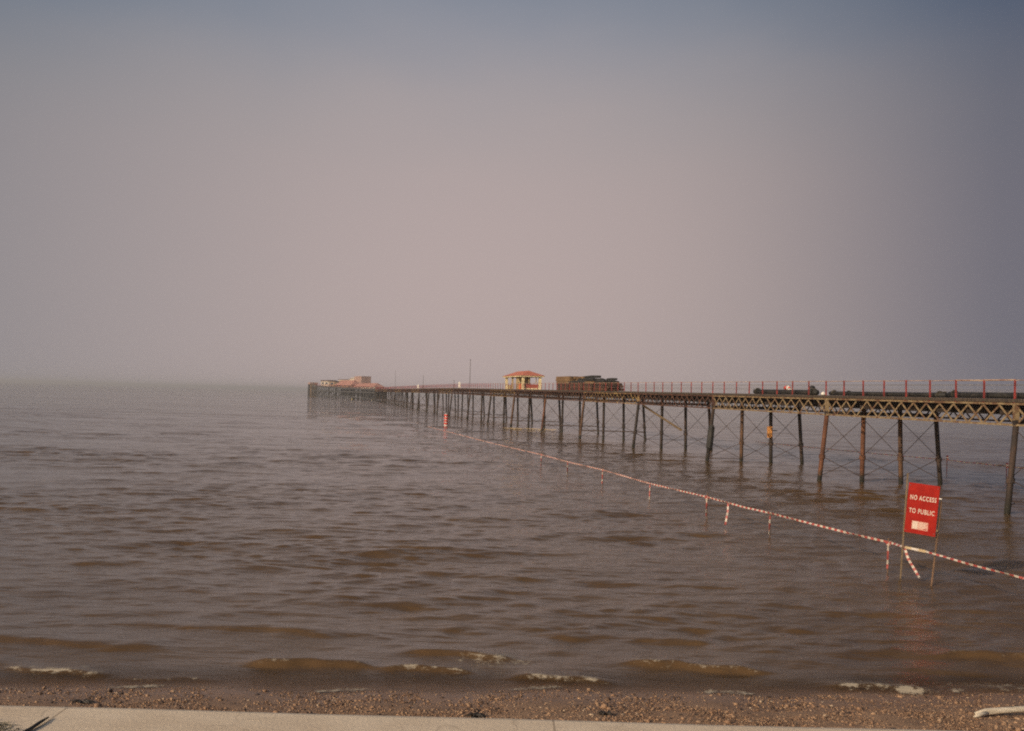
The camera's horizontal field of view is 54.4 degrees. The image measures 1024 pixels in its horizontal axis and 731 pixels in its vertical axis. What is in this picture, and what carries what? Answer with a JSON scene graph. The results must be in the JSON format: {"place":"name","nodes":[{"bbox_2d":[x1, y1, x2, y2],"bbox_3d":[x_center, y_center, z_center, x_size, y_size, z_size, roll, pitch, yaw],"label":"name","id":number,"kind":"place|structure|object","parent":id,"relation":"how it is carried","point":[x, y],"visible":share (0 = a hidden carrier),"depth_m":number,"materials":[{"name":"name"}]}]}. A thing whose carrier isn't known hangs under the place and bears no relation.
{"place":"outdoors","nodes":[
{"label":"outdoors","id":0,"kind":"place"},
{"bbox_2d":[0,382,1023,696],"bbox_3d":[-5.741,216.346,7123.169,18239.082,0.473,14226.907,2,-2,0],"label":"water","id":1,"kind":"structure","parent":0,"point":[160,532],"depth_m":33.10,"materials":[{"name":"brown liquid"}]},
{"bbox_2d":[308,382,317,396],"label":"dolphin","id":2,"kind":"object","parent":1,"relation":"in","point":[310,384],"visible":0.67,"depth_m":701.07},
{"bbox_2d":[311,384,413,400],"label":"landing stage","id":3,"kind":"object","parent":1,"relation":"in","point":[368,393],"visible":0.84,"depth_m":607.64,"materials":[{"name":"brown wood"}]},
{"bbox_2d":[321,380,336,385],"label":"waiting hut","id":4,"kind":"object","parent":3,"relation":"on","point":[324,382],"visible":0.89,"depth_m":662.57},
{"bbox_2d":[329,381,339,385],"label":"store hut","id":5,"kind":"object","parent":3,"relation":"on","point":[332,383],"visible":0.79,"depth_m":641.64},
{"bbox_2d":[335,380,358,386],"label":"landing shed","id":6,"kind":"structure","parent":3,"relation":"on","point":[350,383],"depth_m":610.88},
{"bbox_2d":[354,376,370,382],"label":"ferry office","id":7,"kind":"structure","parent":3,"relation":"on","point":[362,379],"depth_m":604.70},
{"bbox_2d":[353,383,383,388],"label":"landing shed","id":8,"kind":"structure","parent":3,"relation":"on","point":[370,385],"depth_m":562.91,"materials":[{"name":"pink"}]},
{"bbox_2d":[444,414,447,425],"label":"marker post","id":9,"kind":"object","parent":1,"relation":"in","point":[445,418],"visible":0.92,"depth_m":154.38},
{"bbox_2d":[374,379,1023,513],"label":"pier","id":10,"kind":"structure","parent":1,"relation":"in","point":[937,406],"depth_m":76.36,"materials":[{"name":"brown metal"}]},
{"bbox_2d":[503,371,543,389],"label":"shelter","id":11,"kind":"object","parent":10,"relation":"on","point":[522,377],"visible":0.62,"depth_m":154.23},
{"bbox_2d":[767,426,776,437],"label":"hanging board","id":12,"kind":"object","parent":10,"relation":"attached to","point":[769,431],"visible":1,"depth_m":81.84,"materials":[{"name":"orange wood"}]},
{"bbox_2d":[753,388,818,394],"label":"pipe","id":13,"kind":"object","parent":10,"relation":"on","point":[813,391],"visible":0.94,"depth_m":70.45,"materials":[{"name":"black metal"}]},
{"bbox_2d":[829,390,946,396],"bbox_3d":[22.065,1.654,59.247,0.351,0.401,11.776,2,-2,-12],"label":"pipe","id":14,"kind":"object","parent":10,"relation":"on","point":[909,394],"visible":0.82,"depth_m":57.94,"materials":[{"name":"black metal"}]},
{"bbox_2d":[947,390,1023,398],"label":"pipe","id":15,"kind":"object","parent":10,"relation":"on","point":[1000,395],"visible":0.83,"depth_m":50.25,"materials":[{"name":"black metal"}]},
{"bbox_2d":[704,493,708,515],"bbox_3d":[8.204,6.526,41.924,0.226,2.280,0.111,2,-2,-28],"label":"stake","id":16,"kind":"object","parent":1,"relation":"in","point":[706,498],"visible":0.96,"depth_m":41.95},
{"bbox_2d":[769,513,770,536],"bbox_3d":[9.492,6.495,36.688,0.053,2.100,0.092,0,-2,32],"label":"stake","id":17,"kind":"object","parent":1,"relation":"in","point":[769,523],"visible":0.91,"depth_m":36.70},
{"bbox_2d":[885,538,891,571],"bbox_3d":[11.220,6.273,29.674,0.219,2.221,0.117,1,-2,20],"label":"stake","id":18,"kind":"object","parent":1,"relation":"in","point":[888,544],"visible":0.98,"depth_m":29.69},
{"bbox_2d":[430,427,1023,578],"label":"barrier tape","id":19,"kind":"object","parent":18,"relation":"attached to","point":[905,551],"visible":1,"depth_m":33.63,"materials":[{"name":"red plastic"}]},
{"bbox_2d":[900,473,941,585],"bbox_3d":[11.517,5.109,28.120,1.185,4.073,0.223,0,-2,36],"label":"warning sign","id":20,"kind":"object","parent":1,"relation":"in","point":[921,509],"visible":1,"depth_m":28.09,"materials":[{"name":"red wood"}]},
{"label":"stake","id":21,"kind":"object","parent":1,"relation":"in","visible":0},
{"bbox_2d":[761,442,1023,468],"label":"barrier tape","id":22,"kind":"object","parent":21,"relation":"attached to","point":[904,456],"visible":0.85,"depth_m":80.24,"materials":[{"name":"red plastic"}]},
{"bbox_2d":[0,676,1023,730],"bbox_3d":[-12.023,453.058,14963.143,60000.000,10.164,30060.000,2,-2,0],"label":"beach","id":23,"kind":"structure","parent":0,"point":[241,686],"depth_m":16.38,"materials":[{"name":"brown gravel"}]},
{"bbox_2d":[70,698,94,703],"bbox_3d":[-6.528,5.114,15.130,0.341,0.075,0.215,2,-2,-24],"label":"seaweed clump","id":24,"kind":"object","parent":23,"relation":"on","point":[86,700],"visible":0.99,"depth_m":15.10,"materials":[{"name":"black plant"}]},
{"bbox_2d":[465,712,485,717],"bbox_3d":[-0.537,5.136,14.594,0.314,0.092,0.167,2,-2,-13],"label":"seaweed clump","id":25,"kind":"object","parent":23,"relation":"on","point":[476,715],"visible":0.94,"depth_m":14.57,"materials":[{"name":"black plant"}]},
{"bbox_2d":[0,706,951,730],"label":"sea wall","id":26,"kind":"structure","parent":23,"relation":"on","point":[86,719],"depth_m":4.81,"materials":[{"name":"concrete"}]},
{"bbox_2d":[0,721,19,730],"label":"weed tuft","id":27,"kind":"object","parent":26,"relation":"on","point":[5,724],"visible":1,"depth_m":4.59,"materials":[{"name":"plant"}]},
{"bbox_2d":[23,716,48,730],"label":"twig","id":28,"kind":"object","parent":26,"relation":"on","point":[32,727],"visible":1,"depth_m":4.61,"materials":[{"name":"brown wood"}]},
{"bbox_2d":[597,710,612,715],"bbox_3d":[1.389,5.199,14.853,0.228,0.088,0.152,2,-2,0],"label":"seaweed clump","id":29,"kind":"object","parent":23,"relation":"on","point":[602,713],"visible":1,"depth_m":14.82,"materials":[{"name":"black plant"}]},
{"bbox_2d":[973,706,1023,717],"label":"driftwood","id":30,"kind":"object","parent":23,"relation":"on","point":[997,710],"visible":1,"depth_m":15.34,"materials":[{"name":"beige wood"}]},
{"bbox_2d":[0,0,1023,398],"label":"sky","id":31,"kind":"structure","parent":0,"point":[254,194],"materials":[{"name":"grey"}]},
{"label":"timber baulk","id":32,"kind":"object","parent":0,"visible":0},
{"bbox_2d":[570,383,582,385],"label":"timber baulk","id":33,"kind":"object","parent":32,"relation":"on","point":[577,384],"visible":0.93,"depth_m":123.72,"materials":[{"name":"brown wood"}]},
{"bbox_2d":[568,381,584,382],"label":"timber log","id":34,"kind":"object","parent":33,"relation":"on","point":[576,382],"visible":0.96,"depth_m":124.09,"materials":[{"name":"brown wood"}]},
{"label":"timber baulk","id":35,"kind":"object","parent":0,"visible":0},
{"bbox_2d":[584,381,594,383],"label":"timber baulk","id":36,"kind":"object","parent":35,"relation":"on","point":[589,382],"visible":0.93,"depth_m":118.65,"materials":[{"name":"brown wood"}]},
{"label":"timber log","id":37,"kind":"object","parent":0,"visible":0},
{"bbox_2d":[578,378,593,380],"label":"timber log","id":38,"kind":"object","parent":37,"relation":"on","point":[592,379],"visible":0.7,"depth_m":122.97,"materials":[{"name":"black wood"}]},
{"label":"timber log","id":39,"kind":"object","parent":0,"visible":0},
{"bbox_2d":[583,375,600,377],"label":"timber log","id":40,"kind":"object","parent":39,"relation":"on","point":[594,376],"visible":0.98,"depth_m":123.22,"materials":[{"name":"black wood"}]},
{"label":"timber log","id":41,"kind":"object","parent":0,"visible":0},
{"bbox_2d":[595,382,607,384],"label":"timber log","id":42,"kind":"object","parent":41,"relation":"on","point":[600,383],"visible":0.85,"depth_m":114.26,"materials":[{"name":"brown wood"}]},
{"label":"timber baulk","id":43,"kind":"object","parent":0,"visible":0},
{"bbox_2d":[556,383,568,385],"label":"timber baulk","id":44,"kind":"object","parent":43,"relation":"on","point":[561,384],"visible":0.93,"depth_m":130.90,"materials":[{"name":"brown wood"}]},
{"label":"timber baulk","id":45,"kind":"object","parent":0,"visible":0},
{"bbox_2d":[556,379,570,380],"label":"timber baulk","id":46,"kind":"object","parent":45,"relation":"on","point":[563,379],"visible":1,"depth_m":130.11,"materials":[{"name":"brown wood"}]},
{"bbox_2d":[556,376,571,378],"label":"timber baulk","id":47,"kind":"object","parent":46,"relation":"on","point":[565,377],"visible":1,"depth_m":129.68,"materials":[{"name":"brown wood"}]}
]}

